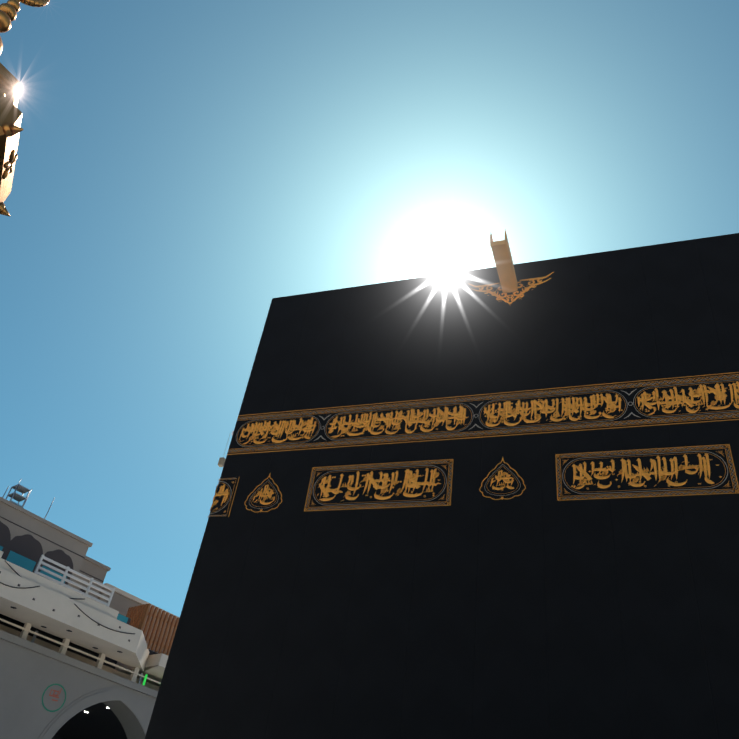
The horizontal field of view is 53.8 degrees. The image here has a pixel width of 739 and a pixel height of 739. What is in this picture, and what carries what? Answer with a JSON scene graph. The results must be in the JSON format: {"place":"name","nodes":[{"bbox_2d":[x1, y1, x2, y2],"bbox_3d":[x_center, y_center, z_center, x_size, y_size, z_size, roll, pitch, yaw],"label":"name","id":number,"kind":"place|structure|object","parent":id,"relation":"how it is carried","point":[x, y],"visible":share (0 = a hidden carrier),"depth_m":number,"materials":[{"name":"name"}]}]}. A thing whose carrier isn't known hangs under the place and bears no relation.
{"place":"outdoors","nodes":[
{"label":"outdoors","id":0,"kind":"place"},
{"bbox_2d":[0,0,49,216],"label":"lantern","id":1,"kind":"object","parent":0,"point":[10,120],"visible":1,"depth_m":1.45,"materials":[{"name":"gold metal"}]},
{"bbox_2d":[0,480,179,738],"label":"mosque building","id":2,"kind":"structure","parent":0,"point":[84,651],"depth_m":37.32,"materials":[{"name":"grey stone"}]},
{"bbox_2d":[218,431,233,466],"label":"tower crane","id":3,"kind":"object","parent":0,"point":[221,462],"visible":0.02,"depth_m":222.01,"materials":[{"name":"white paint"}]},
{"bbox_2d":[0,0,738,616],"label":"sky","id":4,"kind":"structure","parent":0,"point":[183,168],"materials":[{"name":"blue"}]},
{"bbox_2d":[145,233,738,738],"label":"kaaba","id":5,"kind":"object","parent":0,"point":[535,609],"visible":0.96,"depth_m":11.62,"materials":[{"name":"black fabric"}]},
{"bbox_2d":[208,477,239,517],"bbox_3d":[-2.765,2.426,13.590,0.604,0.838,0.297,-45,-62,45],"label":"calligraphy panel","id":6,"kind":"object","parent":5,"relation":"attached to","point":[225,493],"visible":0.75,"depth_m":13.52,"materials":[{"name":"gold metal"}]},
{"bbox_2d":[244,474,281,511],"bbox_3d":[-1.891,2.230,13.270,0.754,0.822,0.002,-6,-41,18],"label":"calligraphy medallion","id":7,"kind":"object","parent":5,"relation":"attached to","point":[269,494],"visible":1,"depth_m":13.22,"materials":[{"name":"gold metal"}]},
{"bbox_2d":[304,459,452,510],"bbox_3d":[0.146,2.006,12.620,2.618,0.898,0.004,-6,-41,18],"label":"calligraphy panel","id":8,"kind":"object","parent":5,"relation":"attached to","point":[409,477],"visible":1,"depth_m":12.59,"materials":[{"name":"gold metal"}]},
{"bbox_2d":[227,372,738,454],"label":"kiswah hizam belt","id":9,"kind":"object","parent":5,"relation":"attached to","point":[720,395],"visible":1,"depth_m":12.78,"materials":[{"name":"gold metal"}]},
{"bbox_2d":[479,457,525,499],"bbox_3d":[2.184,1.774,11.976,0.754,0.822,0.002,-6,-41,18],"label":"calligraphy medallion","id":10,"kind":"object","parent":5,"relation":"attached to","point":[499,477],"visible":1,"depth_m":11.93,"materials":[{"name":"gold metal"}]},
{"bbox_2d":[490,229,517,292],"bbox_3d":[2.647,-1.948,14.211,0.300,0.440,1.693,-6,-41,18],"label":"rain spout","id":11,"kind":"object","parent":5,"relation":"attached to","point":[501,251],"visible":0.88,"depth_m":14.02,"materials":[{"name":"gold metal"}]},
{"bbox_2d":[468,272,553,303],"bbox_3d":[2.820,-1.565,14.622,1.759,0.815,0.002,-6,-41,18],"label":"embroidered ornament","id":12,"kind":"object","parent":5,"relation":"attached to","point":[522,292],"visible":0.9,"depth_m":14.60,"materials":[{"name":"gold metal"}]},
{"bbox_2d":[555,444,738,500],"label":"calligraphy panel","id":13,"kind":"object","parent":5,"relation":"attached to","point":[704,467],"visible":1,"depth_m":11.27,"materials":[{"name":"gold metal"}]}
]}

